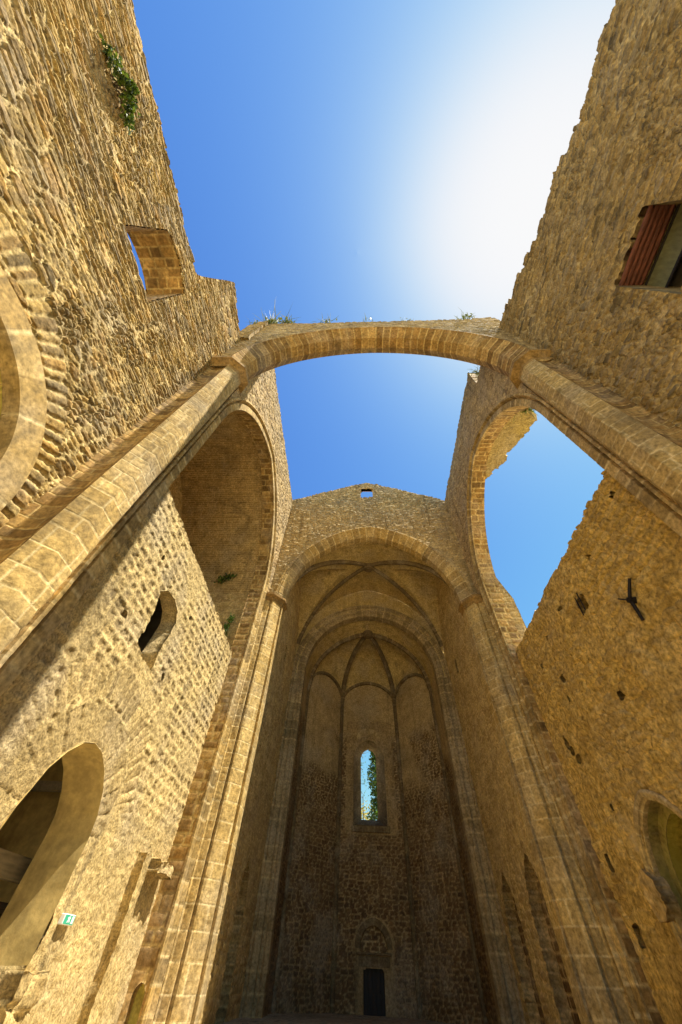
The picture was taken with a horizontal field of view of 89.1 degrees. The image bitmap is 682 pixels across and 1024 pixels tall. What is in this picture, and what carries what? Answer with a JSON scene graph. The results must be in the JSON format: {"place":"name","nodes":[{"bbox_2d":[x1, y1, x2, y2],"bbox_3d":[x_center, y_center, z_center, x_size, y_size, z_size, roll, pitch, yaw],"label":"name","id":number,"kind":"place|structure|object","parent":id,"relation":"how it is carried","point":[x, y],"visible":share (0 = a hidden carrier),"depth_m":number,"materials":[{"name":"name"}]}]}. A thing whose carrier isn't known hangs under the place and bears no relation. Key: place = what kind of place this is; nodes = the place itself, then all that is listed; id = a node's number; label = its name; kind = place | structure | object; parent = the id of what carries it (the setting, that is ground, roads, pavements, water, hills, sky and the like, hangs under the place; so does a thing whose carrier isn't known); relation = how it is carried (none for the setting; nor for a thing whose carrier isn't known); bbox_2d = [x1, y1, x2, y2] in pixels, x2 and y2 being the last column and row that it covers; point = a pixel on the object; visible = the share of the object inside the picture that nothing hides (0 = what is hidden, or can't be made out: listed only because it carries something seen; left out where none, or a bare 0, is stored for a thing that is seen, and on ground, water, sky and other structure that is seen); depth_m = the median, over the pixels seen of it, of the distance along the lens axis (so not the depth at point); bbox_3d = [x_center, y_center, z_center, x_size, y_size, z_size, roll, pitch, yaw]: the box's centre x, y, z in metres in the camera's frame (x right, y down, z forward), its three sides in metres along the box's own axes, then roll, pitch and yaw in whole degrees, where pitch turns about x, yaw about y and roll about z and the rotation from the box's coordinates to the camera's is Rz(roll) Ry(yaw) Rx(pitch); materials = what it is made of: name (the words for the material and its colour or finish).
{"place":"outdoors","nodes":[
{"label":"outdoors","id":0,"kind":"place"},
{"bbox_2d":[127,0,614,819],"label":"sky","id":1,"kind":"structure","parent":0,"point":[349,160],"materials":[{"name":"blue"}]},
{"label":"church floor","id":2,"kind":"structure","parent":0,"visible":0},
{"bbox_2d":[0,488,231,1023],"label":"infill wall","id":3,"kind":"structure","parent":2,"relation":"on","point":[105,708],"depth_m":8.60,"materials":[{"name":"stone"}]},
{"bbox_2d":[58,913,75,925],"bbox_3d":[-5.846,8.684,7.377,0.133,0.150,0.440,0,-53,3],"label":"exit sign","id":4,"kind":"object","parent":3,"relation":"attached to","point":[66,919],"visible":1,"depth_m":7.32,"materials":[{"name":"white plastic"}]},
{"bbox_2d":[0,0,240,526],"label":"nave wall","id":5,"kind":"structure","parent":2,"relation":"on","point":[101,347],"depth_m":8.26,"materials":[{"name":"stone"}]},
{"bbox_2d":[99,33,140,134],"bbox_3d":[-5.877,-11.493,9.405,0.744,0.819,1.748,0,-53,3],"label":"fig plant","id":6,"kind":"object","parent":5,"relation":"attached to","point":[127,83],"visible":0.96,"depth_m":9.38,"materials":[{"name":"green plant"}]},
{"bbox_2d":[0,356,248,653],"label":"wall pilaster","id":7,"kind":"object","parent":2,"relation":"on","point":[51,539],"depth_m":7.46,"materials":[{"name":"beige stone"}]},
{"bbox_2d":[0,369,292,1023],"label":"crossing wall","id":8,"kind":"structure","parent":2,"relation":"on","point":[254,406],"depth_m":12.05,"materials":[{"name":"stone"}]},
{"bbox_2d":[169,412,261,647],"bbox_3d":[-8.338,-0.295,18.508,5.800,11.700,11.200,0,-53,3],"label":"transept vault","id":9,"kind":"object","parent":8,"relation":"attached to","point":[215,487],"visible":0.25,"depth_m":23.07,"materials":[{"name":"beige stone"}]},
{"bbox_2d":[214,572,236,584],"bbox_3d":[-7.063,4.082,21.316,1.300,0.914,0.546,0,-53,3],"label":"caper plant","id":10,"kind":"object","parent":9,"relation":"attached to","point":[228,576],"visible":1,"depth_m":21.33,"materials":[{"name":"green plant"}]},
{"bbox_2d":[223,613,234,634],"bbox_3d":[-6.067,6.093,18.537,0.539,1.666,0.453,32,-58,-20],"label":"caper plant","id":11,"kind":"object","parent":9,"relation":"attached to","point":[226,626],"visible":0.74,"depth_m":18.59,"materials":[{"name":"green plant"}]},
{"bbox_2d":[152,591,286,1023],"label":"chancel pier","id":12,"kind":"structure","parent":2,"relation":"on","point":[182,996],"depth_m":12.35,"materials":[{"name":"beige stone"}]},
{"bbox_2d":[200,579,300,1023],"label":"chancel wall","id":13,"kind":"structure","parent":2,"relation":"on","point":[223,999],"depth_m":15.33,"materials":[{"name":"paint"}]},
{"bbox_2d":[222,1013,449,1023],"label":"stone platform","id":14,"kind":"structure","parent":2,"relation":"on","point":[309,1018],"depth_m":14.84,"materials":[{"name":"stone"}]},
{"bbox_2d":[264,621,497,1023],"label":"apse","id":15,"kind":"structure","parent":14,"relation":"on","point":[379,916],"depth_m":20.59,"materials":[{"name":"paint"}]},
{"bbox_2d":[351,729,389,832],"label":"lancet window","id":16,"kind":"structure","parent":15,"relation":"in","point":[380,825],"depth_m":24.51,"materials":[{"name":"grey stone"}]},
{"bbox_2d":[356,952,391,1015],"bbox_3d":[1.725,24.225,17.771,1.900,1.990,0.480,0,-53,3],"label":"door","id":17,"kind":"structure","parent":15,"relation":"in","point":[373,979],"depth_m":17.91,"materials":[{"name":"brown wood"}]},
{"bbox_2d":[238,590,525,1023],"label":"apse arch","id":18,"kind":"structure","parent":14,"relation":"on","point":[367,605],"depth_m":18.62,"materials":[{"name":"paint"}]},
{"bbox_2d":[291,542,449,646],"bbox_3d":[2.172,6.097,26.916,11.577,5.665,6.669,0,-53,3],"label":"chancel vault","id":19,"kind":"object","parent":18,"relation":"attached to","point":[407,578],"visible":0.81,"depth_m":28.39,"materials":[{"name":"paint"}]},
{"bbox_2d":[437,577,580,1023],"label":"chancel wall","id":20,"kind":"structure","parent":2,"relation":"on","point":[545,994],"depth_m":15.16,"materials":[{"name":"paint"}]},
{"bbox_2d":[496,578,526,640],"bbox_3d":[9.154,8.839,14.535,0.607,16.700,0.525,0,-53,3],"label":"transept jamb","id":21,"kind":"object","parent":2,"relation":"on","point":[514,613],"visible":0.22,"depth_m":18.74,"materials":[{"name":"beige stone"}]},
{"bbox_2d":[458,594,636,1023],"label":"chancel pier","id":22,"kind":"structure","parent":2,"relation":"on","point":[599,994],"depth_m":12.11,"materials":[{"name":"beige stone"}]},
{"bbox_2d":[269,483,476,604],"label":"gable wall","id":23,"kind":"structure","parent":22,"relation":"on","point":[322,524],"depth_m":26.58,"materials":[{"name":"beige stone"}]},
{"bbox_2d":[445,366,681,1023],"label":"crossing wall","id":24,"kind":"structure","parent":2,"relation":"on","point":[494,402],"depth_m":15.18,"materials":[{"name":"beige stone"}]},
{"bbox_2d":[468,366,478,377],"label":"grass tuft","id":25,"kind":"object","parent":24,"relation":"on","point":[476,373],"visible":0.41,"depth_m":21.17,"materials":[{"name":"green plant"}]},
{"bbox_2d":[485,407,536,478],"bbox_3d":[10.012,-3.227,18.237,1.900,7.342,7.573,0,-53,3],"label":"broken vault","id":26,"kind":"object","parent":24,"relation":"attached to","point":[509,436],"visible":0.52,"depth_m":20.86,"materials":[{"name":"beige stone"}]},
{"bbox_2d":[512,408,536,423],"bbox_3d":[9.608,-5.432,18.154,2.672,0.989,1.306,-26,-59,21],"label":"grass tuft","id":27,"kind":"object","parent":26,"relation":"on","point":[530,409],"visible":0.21,"depth_m":18.14,"materials":[{"name":"green plant"}]},
{"bbox_2d":[499,0,681,427],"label":"nave wall","id":28,"kind":"structure","parent":2,"relation":"on","point":[597,291],"depth_m":10.94,"materials":[{"name":"brown stone"}]},
{"bbox_2d":[618,204,681,287],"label":"window frame","id":29,"kind":"structure","parent":28,"relation":"in","point":[666,270],"depth_m":10.39,"materials":[{"name":"brown wood"}]},
{"bbox_2d":[509,349,681,507],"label":"wall pilaster","id":30,"kind":"object","parent":2,"relation":"on","point":[643,442],"depth_m":10.18,"materials":[{"name":"beige stone"}]},
{"bbox_2d":[213,317,549,379],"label":"diaphragm arch","id":31,"kind":"structure","parent":30,"relation":"on","point":[259,348],"depth_m":20.14,"materials":[{"name":"beige stone"}]},
{"bbox_2d":[255,306,298,323],"bbox_3d":[-4.891,-13.384,24.320,2.792,1.849,2.944,36,-60,-22],"label":"grass tuft","id":32,"kind":"object","parent":31,"relation":"on","point":[273,321],"visible":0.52,"depth_m":24.18,"materials":[{"name":"green plant"}]},
{"bbox_2d":[278,303,296,323],"bbox_3d":[-3.718,-13.111,24.290,2.336,1.355,1.675,-31,-60,23],"label":"grass tuft","id":33,"kind":"object","parent":31,"relation":"on","point":[286,321],"visible":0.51,"depth_m":23.98,"materials":[{"name":"green plant"}]},
{"bbox_2d":[310,313,336,322],"bbox_3d":[-1.149,-13.128,23.728,1.781,1.108,1.155,16,-54,-9],"label":"grass tuft","id":34,"kind":"object","parent":31,"relation":"on","point":[326,321],"visible":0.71,"depth_m":23.76,"materials":[{"name":"green plant"}]},
{"bbox_2d":[455,308,474,319],"bbox_3d":[8.717,-13.160,23.561,1.796,1.112,1.711,-11,-54,11],"label":"grass tuft","id":35,"kind":"object","parent":31,"relation":"on","point":[465,316],"visible":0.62,"depth_m":23.36,"materials":[{"name":"green plant"}]},
{"bbox_2d":[516,470,681,1023],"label":"infill wall","id":36,"kind":"structure","parent":2,"relation":"on","point":[603,674],"depth_m":9.98,"materials":[{"name":"brown stone"}]},
{"bbox_2d":[574,593,585,615],"bbox_3d":[8.233,3.167,11.930,0.057,0.733,0.310,0,-53,3],"label":"iron grille","id":37,"kind":"object","parent":36,"relation":"attached to","point":[579,605],"visible":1,"depth_m":11.88,"materials":[{"name":"black metal"}]},
{"bbox_2d":[618,578,644,620],"bbox_3d":[8.149,2.495,9.593,0.339,1.055,0.862,0,-53,3],"label":"iron anchor","id":38,"kind":"object","parent":36,"relation":"attached to","point":[631,600],"visible":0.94,"depth_m":9.57,"materials":[{"name":"black metal"}]},
{"bbox_2d":[633,787,681,949],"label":"pointed window","id":39,"kind":"structure","parent":36,"relation":"in","point":[660,825],"depth_m":9.12,"materials":[{"name":"brown stone"}]},
{"label":"ground","id":40,"kind":"structure","parent":0,"visible":0},
{"bbox_2d":[0,757,62,917],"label":"passage room","id":41,"kind":"object","parent":40,"relation":"on","point":[25,828],"visible":0.21,"depth_m":9.32,"materials":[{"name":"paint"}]},
{"bbox_2d":[138,598,161,651],"bbox_3d":[-7.671,4.397,11.864,1.950,5.100,10.800,0,-53,3],"label":"chamber","id":42,"kind":"object","parent":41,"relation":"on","point":[150,629],"depth_m":14.24,"materials":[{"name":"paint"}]},
{"bbox_2d":[361,750,370,819],"bbox_3d":[1.591,25.373,26.182,3.171,15.760,2.917,0,-53,3],"label":"garden tree","id":43,"kind":"object","parent":40,"relation":"on","point":[363,813],"visible":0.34,"depth_m":27.91,"materials":[{"name":"plant"}]},
{"bbox_2d":[366,750,377,819],"bbox_3d":[2.725,22.994,25.122,1.833,17.002,1.935,0,-53,3],"label":"cypress","id":44,"kind":"object","parent":40,"relation":"on","point":[373,786],"visible":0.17,"depth_m":26.94,"materials":[{"name":"green plant"}]}
]}

